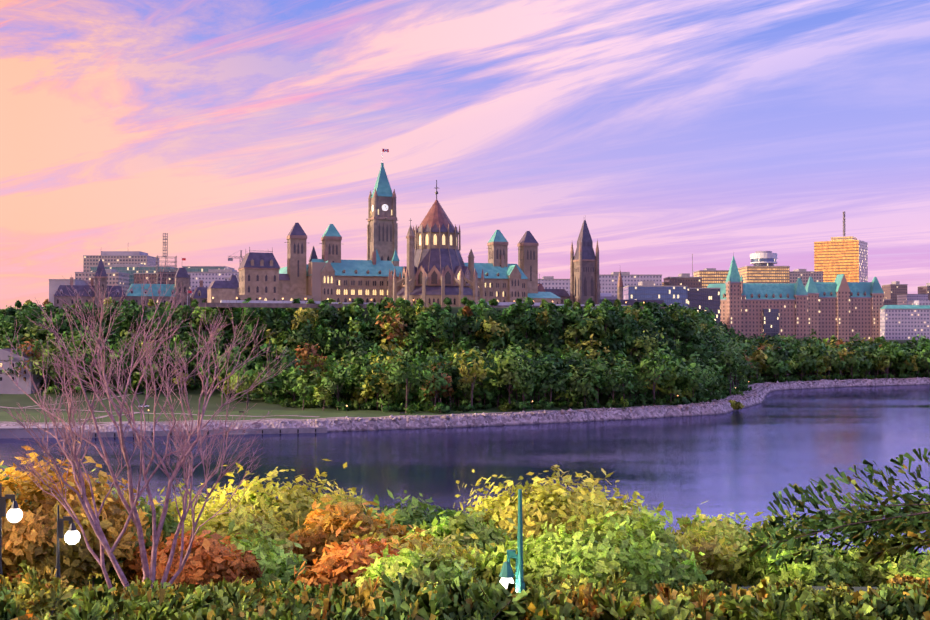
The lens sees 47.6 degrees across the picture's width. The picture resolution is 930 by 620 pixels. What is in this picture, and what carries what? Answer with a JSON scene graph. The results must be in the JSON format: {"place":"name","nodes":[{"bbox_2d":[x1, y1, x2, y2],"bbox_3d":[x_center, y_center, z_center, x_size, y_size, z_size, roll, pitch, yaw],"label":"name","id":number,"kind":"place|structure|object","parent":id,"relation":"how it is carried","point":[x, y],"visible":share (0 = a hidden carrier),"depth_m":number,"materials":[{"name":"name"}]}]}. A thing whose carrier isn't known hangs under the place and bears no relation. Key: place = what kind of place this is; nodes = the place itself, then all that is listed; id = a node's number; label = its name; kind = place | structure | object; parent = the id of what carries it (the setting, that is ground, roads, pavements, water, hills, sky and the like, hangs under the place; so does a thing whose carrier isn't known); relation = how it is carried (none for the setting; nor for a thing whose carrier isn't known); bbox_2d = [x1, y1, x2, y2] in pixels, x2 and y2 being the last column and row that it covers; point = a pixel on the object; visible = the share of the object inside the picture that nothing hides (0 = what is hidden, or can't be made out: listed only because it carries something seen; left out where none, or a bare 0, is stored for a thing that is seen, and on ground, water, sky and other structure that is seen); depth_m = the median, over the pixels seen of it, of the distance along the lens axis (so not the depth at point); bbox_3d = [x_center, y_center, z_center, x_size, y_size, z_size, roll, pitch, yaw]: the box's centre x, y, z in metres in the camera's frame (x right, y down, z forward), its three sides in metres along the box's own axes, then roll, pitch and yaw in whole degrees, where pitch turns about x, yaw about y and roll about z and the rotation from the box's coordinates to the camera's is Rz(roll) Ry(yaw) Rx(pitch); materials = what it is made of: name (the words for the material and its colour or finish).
{"place":"outdoors","nodes":[
{"label":"outdoors","id":0,"kind":"place"},
{"bbox_2d":[78,412,144,419],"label":"park path","id":1,"kind":"structure","parent":0,"point":[107,415],"depth_m":415.95,"materials":[{"name":"grey concrete"}]},
{"bbox_2d":[18,345,227,408],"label":"park path","id":2,"kind":"structure","parent":0,"point":[111,397],"depth_m":492.83,"materials":[{"name":"grey concrete"}]},
{"bbox_2d":[0,406,319,416],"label":"park path","id":3,"kind":"structure","parent":0,"point":[189,414],"depth_m":426.36,"materials":[{"name":"grey concrete"}]},
{"bbox_2d":[4,378,906,422],"bbox_3d":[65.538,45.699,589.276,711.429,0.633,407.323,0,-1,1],"label":"shore path","id":4,"kind":"structure","parent":0,"point":[728,397],"depth_m":425.40,"materials":[{"name":"grey concrete"}]},
{"bbox_2d":[0,385,929,553],"bbox_3d":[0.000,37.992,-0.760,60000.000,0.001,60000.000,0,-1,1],"label":"river water","id":5,"kind":"structure","parent":0,"point":[749,460],"depth_m":322.49,"materials":[{"name":"blue liquid"}]},
{"bbox_2d":[0,307,929,591],"bbox_3d":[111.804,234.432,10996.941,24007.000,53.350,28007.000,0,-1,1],"label":"ground","id":6,"kind":"structure","parent":0,"point":[250,413],"depth_m":460.43,"materials":[{"name":"green plant"}]},
{"bbox_2d":[54,258,238,308],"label":"building","id":7,"kind":"structure","parent":6,"relation":"on","point":[199,294],"depth_m":664.62,"materials":[{"name":"stone"}]},
{"bbox_2d":[0,261,299,588],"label":"bare tree","id":8,"kind":"object","parent":6,"relation":"on","point":[73,459],"visible":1,"depth_m":24.06,"materials":[{"name":"pink plant"}]},
{"bbox_2d":[0,483,524,591],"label":"lamps","id":9,"kind":"object","parent":6,"relation":"on","point":[72,534],"visible":0.92,"depth_m":32.81,"materials":[{"name":"teal"}]},
{"bbox_2d":[0,345,748,437],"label":"park furniture","id":10,"kind":"object","parent":6,"relation":"on","point":[7,385],"visible":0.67,"depth_m":392.99,"materials":[{"name":"grey metal"}]},
{"bbox_2d":[198,148,665,308],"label":"parliament building","id":11,"kind":"structure","parent":6,"relation":"on","point":[436,269],"depth_m":563.95,"materials":[{"name":"stone"}]},
{"bbox_2d":[0,441,929,594],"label":"shrubs","id":12,"kind":"object","parent":6,"relation":"on","point":[265,536],"depth_m":44.99,"materials":[{"name":"yellow plant"}]},
{"bbox_2d":[0,297,929,413],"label":"forest","id":13,"kind":"object","parent":6,"relation":"on","point":[740,357],"depth_m":507.87,"materials":[{"name":"green plant"}]},
{"bbox_2d":[0,447,929,619],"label":"juniper hedge","id":14,"kind":"object","parent":6,"relation":"on","point":[897,597],"depth_m":6.86,"materials":[{"name":"green plant"}]},
{"bbox_2d":[49,211,929,342],"bbox_3d":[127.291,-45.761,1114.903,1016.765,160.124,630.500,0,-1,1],"label":"city buildings","id":15,"kind":"structure","parent":6,"relation":"on","point":[836,293],"depth_m":999.25,"materials":[{"name":"concrete"}]},
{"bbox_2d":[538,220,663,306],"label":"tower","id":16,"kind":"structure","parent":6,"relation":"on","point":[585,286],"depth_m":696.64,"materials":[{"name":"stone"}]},
{"bbox_2d":[307,377,929,422],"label":"shore rocks","id":17,"kind":"object","parent":6,"relation":"on","point":[570,410],"visible":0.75,"depth_m":464.73,"materials":[{"name":"grey stone"}]},
{"bbox_2d":[0,0,929,308],"label":"sky","id":18,"kind":"structure","parent":0,"point":[709,130],"materials":[{"name":"purple"}]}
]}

